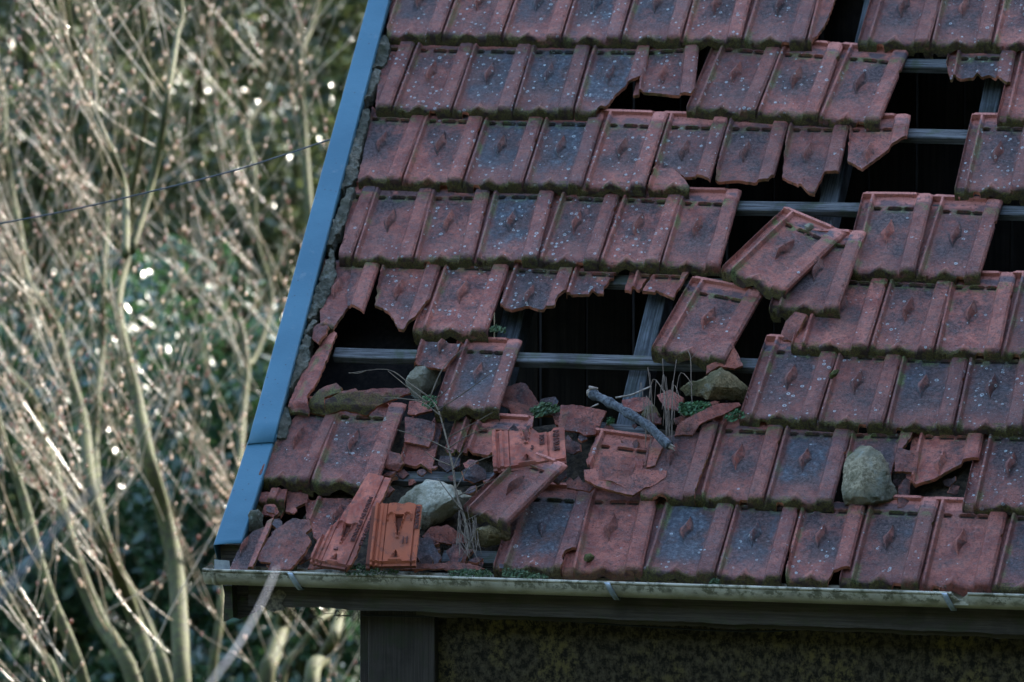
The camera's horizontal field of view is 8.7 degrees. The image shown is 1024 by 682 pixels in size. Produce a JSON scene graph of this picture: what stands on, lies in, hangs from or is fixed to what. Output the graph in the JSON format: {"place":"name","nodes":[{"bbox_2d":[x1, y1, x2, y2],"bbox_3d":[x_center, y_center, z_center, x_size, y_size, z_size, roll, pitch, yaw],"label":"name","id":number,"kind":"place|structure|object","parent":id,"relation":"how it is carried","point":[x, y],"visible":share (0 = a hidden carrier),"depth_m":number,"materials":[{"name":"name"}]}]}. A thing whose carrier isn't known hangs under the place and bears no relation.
{"place":"outdoors","nodes":[
{"label":"outdoors","id":0,"kind":"place"},
{"bbox_2d":[0,1,494,681],"bbox_3d":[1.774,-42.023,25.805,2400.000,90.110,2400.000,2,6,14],"label":"ground","id":1,"kind":"structure","parent":0,"point":[82,279],"depth_m":78.70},
{"bbox_2d":[0,17,111,681],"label":"bare tree","id":2,"kind":"object","parent":1,"relation":"on","point":[42,655],"visible":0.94,"depth_m":27.62,"materials":[{"name":"brown plant"}]},
{"bbox_2d":[0,0,190,681],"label":"bare tree","id":3,"kind":"object","parent":1,"relation":"on","point":[142,641],"visible":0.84,"depth_m":29.87,"materials":[{"name":"brown plant"}]},
{"bbox_2d":[0,0,243,681],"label":"evergreen shrub","id":4,"kind":"object","parent":1,"relation":"on","point":[34,161],"visible":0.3,"depth_m":36.83,"materials":[{"name":"green plant"}]},
{"bbox_2d":[0,0,265,681],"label":"bare tree","id":5,"kind":"object","parent":1,"relation":"on","point":[79,670],"visible":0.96,"depth_m":27.85,"materials":[{"name":"brown plant"}]},
{"bbox_2d":[0,234,277,681],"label":"evergreen shrub","id":6,"kind":"object","parent":1,"relation":"on","point":[109,492],"visible":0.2,"depth_m":34.39,"materials":[{"name":"green plant"}]},
{"bbox_2d":[0,0,278,495],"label":"evergreen shrub","id":7,"kind":"object","parent":1,"relation":"on","point":[17,60],"visible":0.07,"depth_m":43.39,"materials":[{"name":"green plant"}]},
{"bbox_2d":[0,166,286,681],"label":"bare tree","id":8,"kind":"object","parent":1,"relation":"on","point":[111,639],"visible":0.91,"depth_m":28.68,"materials":[{"name":"brown plant"}]},
{"bbox_2d":[0,0,307,681],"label":"bare tree","id":9,"kind":"object","parent":1,"relation":"on","point":[164,669],"visible":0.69,"depth_m":30.91,"materials":[{"name":"brown plant"}]},
{"bbox_2d":[0,0,318,681],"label":"bare tree","id":10,"kind":"object","parent":1,"relation":"on","point":[180,654],"visible":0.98,"depth_m":28.59,"materials":[{"name":"brown plant"}]},
{"bbox_2d":[0,0,319,650],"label":"evergreen shrub","id":11,"kind":"object","parent":1,"relation":"on","point":[197,108],"visible":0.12,"depth_m":38.20,"materials":[{"name":"green plant"}]},
{"bbox_2d":[0,284,359,681],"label":"evergreen shrub","id":12,"kind":"object","parent":1,"relation":"on","point":[70,600],"visible":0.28,"depth_m":33.91,"materials":[{"name":"green plant"}]},
{"bbox_2d":[5,0,367,589],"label":"evergreen shrub","id":13,"kind":"object","parent":1,"relation":"on","point":[275,225],"visible":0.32,"depth_m":37.21,"materials":[{"name":"green plant"}]},
{"bbox_2d":[39,0,340,681],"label":"bare tree","id":14,"kind":"object","parent":1,"relation":"on","point":[219,626],"visible":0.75,"depth_m":32.22,"materials":[{"name":"brown plant"}]},
{"bbox_2d":[75,342,359,681],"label":"evergreen shrub","id":15,"kind":"object","parent":1,"relation":"on","point":[139,494],"visible":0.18,"depth_m":33.44,"materials":[{"name":"green plant"}]},
{"bbox_2d":[110,0,361,681],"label":"bare tree","id":16,"kind":"object","parent":1,"relation":"on","point":[268,665],"visible":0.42,"depth_m":31.46,"materials":[{"name":"brown plant"}]},
{"bbox_2d":[130,0,359,681],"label":"bare tree","id":17,"kind":"object","parent":1,"relation":"on","point":[317,663],"visible":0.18,"depth_m":29.11,"materials":[{"name":"brown plant"}]},
{"bbox_2d":[163,0,366,664],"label":"evergreen shrub","id":18,"kind":"object","parent":1,"relation":"on","point":[235,13],"visible":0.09,"depth_m":37.58,"materials":[{"name":"green plant"}]},
{"bbox_2d":[175,253,359,681],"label":"bare tree","id":19,"kind":"object","parent":1,"relation":"on","point":[294,653],"visible":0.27,"depth_m":29.40,"materials":[{"name":"brown plant"}]},
{"bbox_2d":[220,0,1023,681],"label":"house","id":20,"kind":"structure","parent":1,"relation":"on","point":[572,350],"depth_m":20.66,"materials":[{"name":"beige paint"}]},
{"bbox_2d":[259,396,340,492],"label":"roof tile","id":21,"kind":"object","parent":20,"relation":"on","point":[293,460],"visible":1,"depth_m":20.90,"materials":[{"name":"ceramic"}]},
{"bbox_2d":[213,0,391,559],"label":"verge trim","id":22,"kind":"structure","parent":20,"relation":"attached to","point":[245,494],"depth_m":21.38,"materials":[{"name":"blue paint"}]},
{"bbox_2d":[301,402,406,497],"bbox_3d":[-0.490,0.333,20.917,0.248,0.080,0.387,2,41,15],"label":"roof tile","id":23,"kind":"object","parent":20,"relation":"on","point":[354,452],"visible":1,"depth_m":20.88,"materials":[{"name":"ceramic"}]},
{"bbox_2d":[325,388,410,416],"bbox_3d":[-0.450,0.188,20.998,0.266,0.100,0.042,4,-23,8],"label":"stone","id":24,"kind":"object","parent":23,"relation":"on","point":[365,403],"visible":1,"depth_m":20.98,"materials":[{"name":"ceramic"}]},
{"bbox_2d":[346,262,380,313],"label":"broken tile","id":25,"kind":"object","parent":20,"relation":"on","point":[361,286],"visible":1,"depth_m":21.38,"materials":[{"name":"ceramic"}]},
{"bbox_2d":[345,187,431,268],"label":"roof tile","id":26,"kind":"object","parent":25,"relation":"on","point":[391,231],"visible":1,"depth_m":21.54,"materials":[{"name":"ceramic"}]},
{"bbox_2d":[358,107,424,190],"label":"roof tile","id":27,"kind":"object","parent":26,"relation":"on","point":[390,142],"visible":1,"depth_m":21.81,"materials":[{"name":"ceramic"}]},
{"bbox_2d":[375,41,415,116],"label":"roof tile","id":28,"kind":"object","parent":27,"relation":"on","point":[393,70],"visible":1,"depth_m":22.04,"materials":[{"name":"ceramic"}]},
{"bbox_2d":[387,0,453,45],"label":"roof tile","id":29,"kind":"object","parent":28,"relation":"on","point":[423,22],"visible":1,"depth_m":22.21,"materials":[{"name":"ceramic"}]},
{"bbox_2d":[392,42,473,118],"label":"roof tile","id":30,"kind":"object","parent":27,"relation":"on","point":[432,79],"visible":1,"depth_m":22.01,"materials":[{"name":"ceramic"}]},
{"bbox_2d":[435,0,513,46],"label":"roof tile","id":31,"kind":"object","parent":30,"relation":"on","point":[481,23],"visible":1,"depth_m":22.16,"materials":[{"name":"ceramic"}]},
{"bbox_2d":[394,113,483,192],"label":"roof tile","id":32,"kind":"object","parent":26,"relation":"on","point":[443,149],"visible":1,"depth_m":21.75,"materials":[{"name":"ceramic"}]},
{"bbox_2d":[451,43,531,120],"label":"roof tile","id":33,"kind":"object","parent":32,"relation":"on","point":[491,82],"visible":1,"depth_m":21.95,"materials":[{"name":"ceramic"}]},
{"bbox_2d":[495,0,573,47],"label":"roof tile","id":34,"kind":"object","parent":33,"relation":"on","point":[539,23],"visible":1,"depth_m":22.11,"materials":[{"name":"ceramic"}]},
{"bbox_2d":[375,264,441,331],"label":"broken tile","id":35,"kind":"object","parent":20,"relation":"on","point":[403,297],"visible":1,"depth_m":21.34,"materials":[{"name":"ceramic"}]},
{"bbox_2d":[406,185,490,269],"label":"roof tile","id":36,"kind":"object","parent":35,"relation":"on","point":[451,229],"visible":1,"depth_m":21.50,"materials":[{"name":"ceramic"}]},
{"bbox_2d":[455,117,543,193],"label":"roof tile","id":37,"kind":"object","parent":36,"relation":"on","point":[501,156],"visible":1,"depth_m":21.70,"materials":[{"name":"ceramic"}]},
{"bbox_2d":[512,45,590,120],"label":"roof tile","id":38,"kind":"object","parent":37,"relation":"on","point":[551,82],"visible":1,"depth_m":21.91,"materials":[{"name":"ceramic"}]},
{"bbox_2d":[555,0,631,48],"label":"roof tile","id":39,"kind":"object","parent":38,"relation":"on","point":[599,24],"visible":1,"depth_m":22.07,"materials":[{"name":"ceramic"}]},
{"bbox_2d":[401,416,442,472],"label":"broken tile","id":40,"kind":"object","parent":20,"relation":"on","point":[414,457],"visible":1,"depth_m":20.85,"materials":[{"name":"ceramic"}]},
{"bbox_2d":[434,337,522,422],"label":"roof tile","id":41,"kind":"object","parent":40,"relation":"on","point":[473,364],"visible":0.97,"depth_m":21.00,"materials":[{"name":"ceramic"}]},
{"bbox_2d":[413,264,509,344],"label":"roof tile","id":42,"kind":"object","parent":20,"relation":"on","point":[461,306],"visible":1,"depth_m":21.25,"materials":[{"name":"ceramic"}]},
{"bbox_2d":[474,190,554,268],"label":"roof tile","id":43,"kind":"object","parent":42,"relation":"on","point":[513,229],"visible":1,"depth_m":21.45,"materials":[{"name":"ceramic"}]},
{"bbox_2d":[523,110,604,195],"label":"roof tile","id":44,"kind":"object","parent":43,"relation":"on","point":[561,157],"visible":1,"depth_m":21.66,"materials":[{"name":"ceramic"}]},
{"bbox_2d":[574,45,649,120],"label":"broken tile","id":45,"kind":"object","parent":44,"relation":"on","point":[610,75],"visible":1,"depth_m":21.89,"materials":[{"name":"ceramic"}]},
{"bbox_2d":[614,0,692,48],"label":"roof tile","id":46,"kind":"object","parent":45,"relation":"on","point":[658,24],"visible":1,"depth_m":22.01,"materials":[{"name":"ceramic"}]},
{"bbox_2d":[297,420,675,579],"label":"soil litter","id":47,"kind":"object","parent":20,"relation":"on","point":[577,465],"visible":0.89,"depth_m":20.81,"materials":[{"name":"brown soil"}]},
{"bbox_2d":[398,479,470,529],"bbox_3d":[-0.248,0.505,20.655,0.238,0.158,0.149,2,6,14],"label":"stone","id":48,"kind":"object","parent":47,"relation":"on","point":[434,499],"visible":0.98,"depth_m":20.61,"materials":[{"name":"grey stone"}]},
{"bbox_2d":[471,525,510,547],"bbox_3d":[-0.064,0.598,20.520,0.122,0.073,0.071,2,6,14],"label":"stone","id":49,"kind":"object","parent":20,"relation":"on","point":[488,536],"visible":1,"depth_m":20.50,"materials":[{"name":"brown stone"}]},
{"bbox_2d":[463,452,567,533],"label":"roof tile","id":50,"kind":"object","parent":49,"relation":"on","point":[504,502],"visible":1,"depth_m":20.55,"materials":[{"name":"ceramic"}]},
{"bbox_2d":[491,427,566,474],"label":"upturned tile","id":51,"kind":"object","parent":50,"relation":"on","point":[519,449],"visible":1,"depth_m":20.65,"materials":[{"name":"ceramic"}]},
{"bbox_2d":[500,262,572,311],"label":"broken tile","id":52,"kind":"object","parent":20,"relation":"on","point":[539,290],"visible":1,"depth_m":21.26,"materials":[{"name":"ceramic"}]},
{"bbox_2d":[531,192,619,271],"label":"roof tile","id":53,"kind":"object","parent":52,"relation":"on","point":[576,231],"visible":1,"depth_m":21.40,"materials":[{"name":"ceramic"}]},
{"bbox_2d":[576,109,668,197],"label":"roof tile","id":54,"kind":"object","parent":53,"relation":"on","point":[624,153],"visible":1,"depth_m":21.61,"materials":[{"name":"ceramic"}]},
{"bbox_2d":[566,265,615,298],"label":"broken tile","id":55,"kind":"object","parent":20,"relation":"on","point":[582,283],"visible":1,"depth_m":21.25,"materials":[{"name":"ceramic"}]},
{"bbox_2d":[599,184,680,274],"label":"roof tile","id":56,"kind":"object","parent":55,"relation":"on","point":[639,233],"visible":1,"depth_m":21.35,"materials":[{"name":"ceramic"}]},
{"bbox_2d":[202,560,1023,610],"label":"gutter","id":57,"kind":"object","parent":20,"relation":"attached to","point":[219,572],"visible":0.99,"depth_m":20.28,"materials":[{"name":"metal"}]},
{"bbox_2d":[258,518,311,570],"bbox_3d":[-0.698,0.626,20.592,0.172,0.192,0.024,-3,-37,20],"label":"tile fragment","id":58,"kind":"object","parent":57,"relation":"on","point":[287,545],"visible":1,"depth_m":20.58,"materials":[{"name":"ceramic"}]},
{"bbox_2d":[310,473,391,572],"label":"upturned tile","id":59,"kind":"object","parent":57,"relation":"on","point":[339,544],"visible":1,"depth_m":20.53,"materials":[{"name":"ceramic"}]},
{"bbox_2d":[366,502,421,570],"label":"upturned tile","id":60,"kind":"object","parent":57,"relation":"on","point":[393,538],"visible":1,"depth_m":20.44,"materials":[{"name":"ceramic"}]},
{"bbox_2d":[493,482,592,578],"bbox_3d":[0.103,0.581,20.537,0.242,0.080,0.387,3,41,15],"label":"roof tile","id":61,"kind":"object","parent":57,"relation":"on","point":[546,524],"visible":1,"depth_m":20.50,"materials":[{"name":"ceramic"}]},
{"bbox_2d":[562,487,658,581],"bbox_3d":[0.306,0.586,20.486,0.249,0.080,0.387,0,41,13],"label":"roof tile","id":62,"kind":"object","parent":57,"relation":"on","point":[615,534],"visible":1,"depth_m":20.43,"materials":[{"name":"ceramic"}]},
{"bbox_2d":[634,497,733,583],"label":"roof tile","id":63,"kind":"object","parent":57,"relation":"on","point":[686,544],"visible":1,"depth_m":20.37,"materials":[{"name":"ceramic"}]},
{"bbox_2d":[640,421,718,505],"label":"broken tile","id":64,"kind":"object","parent":63,"relation":"on","point":[683,464],"visible":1,"depth_m":20.60,"materials":[{"name":"ceramic"}]},
{"bbox_2d":[692,413,783,509],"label":"roof tile","id":65,"kind":"object","parent":63,"relation":"on","point":[739,466],"visible":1,"depth_m":20.57,"materials":[{"name":"ceramic"}]},
{"bbox_2d":[739,334,837,429],"bbox_3d":[0.865,0.131,20.813,0.244,0.080,0.387,4,41,16],"label":"roof tile","id":66,"kind":"object","parent":65,"relation":"on","point":[786,387],"visible":1,"depth_m":20.77,"materials":[{"name":"ceramic"}]},
{"bbox_2d":[791,277,888,358],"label":"roof tile","id":67,"kind":"object","parent":66,"relation":"on","point":[849,332],"visible":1,"depth_m":20.91,"materials":[{"name":"ceramic"}]},
{"bbox_2d":[769,228,866,322],"bbox_3d":[0.963,-0.209,21.100,0.229,0.080,0.367,2,44,20],"label":"roof tile","id":68,"kind":"object","parent":67,"relation":"on","point":[819,289],"visible":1,"depth_m":21.03,"materials":[{"name":"ceramic"}]},
{"bbox_2d":[721,207,846,299],"bbox_3d":[0.858,-0.270,21.168,0.246,0.080,0.341,24,50,31],"label":"roof tile","id":69,"kind":"object","parent":68,"relation":"on","point":[779,255],"visible":1,"depth_m":21.14,"materials":[{"name":"ceramic"}]},
{"bbox_2d":[850,192,932,281],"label":"roof tile","id":70,"kind":"object","parent":67,"relation":"on","point":[892,225],"visible":1,"depth_m":21.17,"materials":[{"name":"ceramic"}]},
{"bbox_2d":[715,502,799,586],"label":"roof tile","id":71,"kind":"object","parent":57,"relation":"on","point":[755,549],"visible":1,"depth_m":20.32,"materials":[{"name":"ceramic"}]},
{"bbox_2d":[756,426,850,513],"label":"roof tile","id":72,"kind":"object","parent":71,"relation":"on","point":[807,470],"visible":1,"depth_m":20.51,"materials":[{"name":"ceramic"}]},
{"bbox_2d":[808,353,901,433],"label":"roof tile","id":73,"kind":"object","parent":72,"relation":"on","point":[859,393],"visible":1,"depth_m":20.70,"materials":[{"name":"ceramic"}]},
{"bbox_2d":[868,279,950,360],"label":"roof tile","id":74,"kind":"object","parent":73,"relation":"on","point":[909,321],"visible":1,"depth_m":20.89,"materials":[{"name":"ceramic"}]},
{"bbox_2d":[908,194,1003,285],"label":"roof tile","id":75,"kind":"object","parent":74,"relation":"on","point":[957,239],"visible":1,"depth_m":21.11,"materials":[{"name":"ceramic"}]},
{"bbox_2d":[785,502,866,587],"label":"broken tile","id":76,"kind":"object","parent":57,"relation":"on","point":[823,545],"visible":1,"depth_m":20.28,"materials":[{"name":"ceramic"}]},
{"bbox_2d":[839,495,939,590],"bbox_3d":[1.141,0.613,20.270,0.243,0.080,0.387,2,41,15],"label":"roof tile","id":77,"kind":"object","parent":57,"relation":"on","point":[893,541],"visible":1,"depth_m":20.23,"materials":[{"name":"ceramic"}]},
{"bbox_2d":[841,445,896,504],"bbox_3d":[1.085,0.410,20.409,0.170,0.182,0.144,2,6,14],"label":"stone","id":78,"kind":"object","parent":77,"relation":"on","point":[867,479],"visible":1,"depth_m":20.38,"materials":[{"name":"grey stone"}]},
{"bbox_2d":[919,496,1007,596],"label":"roof tile","id":79,"kind":"object","parent":57,"relation":"on","point":[962,555],"visible":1,"depth_m":20.17,"materials":[{"name":"ceramic"}]},
{"bbox_2d":[962,434,1023,516],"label":"roof tile","id":80,"kind":"object","parent":79,"relation":"on","point":[995,482],"visible":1,"depth_m":20.36,"materials":[{"name":"ceramic"}]},
{"bbox_2d":[983,513,1023,593],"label":"roof tile","id":81,"kind":"object","parent":57,"relation":"on","point":[1009,575],"visible":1,"depth_m":20.11,"materials":[{"name":"ceramic"}]},
{"bbox_2d":[586,428,662,468],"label":"broken tile","id":82,"kind":"object","parent":20,"relation":"on","point":[607,442],"visible":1,"depth_m":20.70,"materials":[{"name":"ceramic"}]},
{"bbox_2d":[633,44,698,97],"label":"broken tile","id":83,"kind":"object","parent":20,"relation":"on","point":[670,72],"visible":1,"depth_m":21.85,"materials":[{"name":"ceramic"}]},
{"bbox_2d":[675,0,751,51],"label":"roof tile","id":84,"kind":"object","parent":83,"relation":"on","point":[716,24],"visible":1,"depth_m":21.98,"materials":[{"name":"ceramic"}]},
{"bbox_2d":[642,272,689,299],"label":"broken tile","id":85,"kind":"object","parent":20,"relation":"on","point":[668,286],"visible":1,"depth_m":21.19,"materials":[{"name":"ceramic"}]},
{"bbox_2d":[653,187,741,277],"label":"roof tile","id":86,"kind":"object","parent":85,"relation":"on","point":[700,231],"visible":1,"depth_m":21.31,"materials":[{"name":"ceramic"}]},
{"bbox_2d":[654,111,727,181],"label":"broken tile","id":87,"kind":"object","parent":20,"relation":"on","point":[689,148],"visible":1,"depth_m":21.61,"materials":[{"name":"ceramic"}]},
{"bbox_2d":[686,45,780,121],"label":"roof tile","id":88,"kind":"object","parent":87,"relation":"on","point":[732,83],"visible":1,"depth_m":21.77,"materials":[{"name":"ceramic"}]},
{"bbox_2d":[734,0,816,50],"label":"roof tile","id":89,"kind":"object","parent":88,"relation":"on","point":[776,23],"visible":1,"depth_m":21.93,"materials":[{"name":"ceramic"}]},
{"bbox_2d":[651,276,763,370],"bbox_3d":[0.616,-0.053,21.041,0.248,0.080,0.355,11,44,21],"label":"roof tile","id":90,"kind":"object","parent":20,"relation":"on","point":[708,319],"visible":1,"depth_m":21.01,"materials":[{"name":"ceramic"}]},
{"bbox_2d":[715,118,788,185],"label":"broken tile","id":91,"kind":"object","parent":20,"relation":"on","point":[750,154],"visible":1,"depth_m":21.53,"materials":[{"name":"ceramic"}]},
{"bbox_2d":[748,40,843,126],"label":"roof tile","id":92,"kind":"object","parent":91,"relation":"on","point":[797,87],"visible":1,"depth_m":21.71,"materials":[{"name":"ceramic"}]},
{"bbox_2d":[782,122,849,196],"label":"broken tile","id":93,"kind":"object","parent":20,"relation":"on","point":[813,155],"visible":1,"depth_m":21.48,"materials":[{"name":"ceramic"}]},
{"bbox_2d":[818,42,908,131],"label":"roof tile","id":94,"kind":"object","parent":20,"relation":"on","point":[862,85],"visible":1,"depth_m":21.66,"materials":[{"name":"ceramic"}]},
{"bbox_2d":[858,0,940,55],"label":"roof tile","id":95,"kind":"object","parent":94,"relation":"on","point":[908,26],"visible":1,"depth_m":21.83,"materials":[{"name":"ceramic"}]},
{"bbox_2d":[847,113,910,171],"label":"broken tile","id":96,"kind":"object","parent":20,"relation":"on","point":[867,147],"visible":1,"depth_m":21.49,"materials":[{"name":"ceramic"}]},
{"bbox_2d":[906,432,984,487],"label":"broken tile","id":97,"kind":"object","parent":20,"relation":"on","point":[940,456],"visible":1,"depth_m":20.47,"materials":[{"name":"ceramic"}]},
{"bbox_2d":[953,356,1023,437],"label":"roof tile","id":98,"kind":"object","parent":97,"relation":"on","point":[992,399],"visible":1,"depth_m":20.59,"materials":[{"name":"ceramic"}]},
{"bbox_2d":[923,0,999,58],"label":"roof tile","id":99,"kind":"object","parent":20,"relation":"on","point":[966,26],"visible":1,"depth_m":21.77,"materials":[{"name":"ceramic"}]},
{"bbox_2d":[946,50,1016,84],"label":"broken tile","id":100,"kind":"object","parent":20,"relation":"on","point":[962,67],"visible":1,"depth_m":21.66,"materials":[{"name":"ceramic"}]},
{"bbox_2d":[984,0,1023,53],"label":"roof tile","id":101,"kind":"object","parent":100,"relation":"on","point":[1008,33],"visible":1,"depth_m":21.74,"materials":[{"name":"ceramic"}]},
{"bbox_2d":[954,113,1023,203],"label":"roof tile","id":102,"kind":"object","parent":20,"relation":"on","point":[992,162],"visible":1,"depth_m":21.33,"materials":[{"name":"ceramic"}]},
{"bbox_2d":[844,430,913,475],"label":"broken tile","id":103,"kind":"object","parent":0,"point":[887,446],"visible":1,"depth_m":20.56,"materials":[{"name":"ceramic"}]},
{"bbox_2d":[875,356,968,435],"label":"roof tile","id":104,"kind":"object","parent":103,"relation":"on","point":[926,396],"visible":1,"depth_m":20.65,"materials":[{"name":"ceramic"}]},
{"bbox_2d":[926,271,1016,360],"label":"roof tile","id":105,"kind":"object","parent":104,"relation":"on","point":[974,321],"visible":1,"depth_m":20.85,"materials":[{"name":"ceramic"}]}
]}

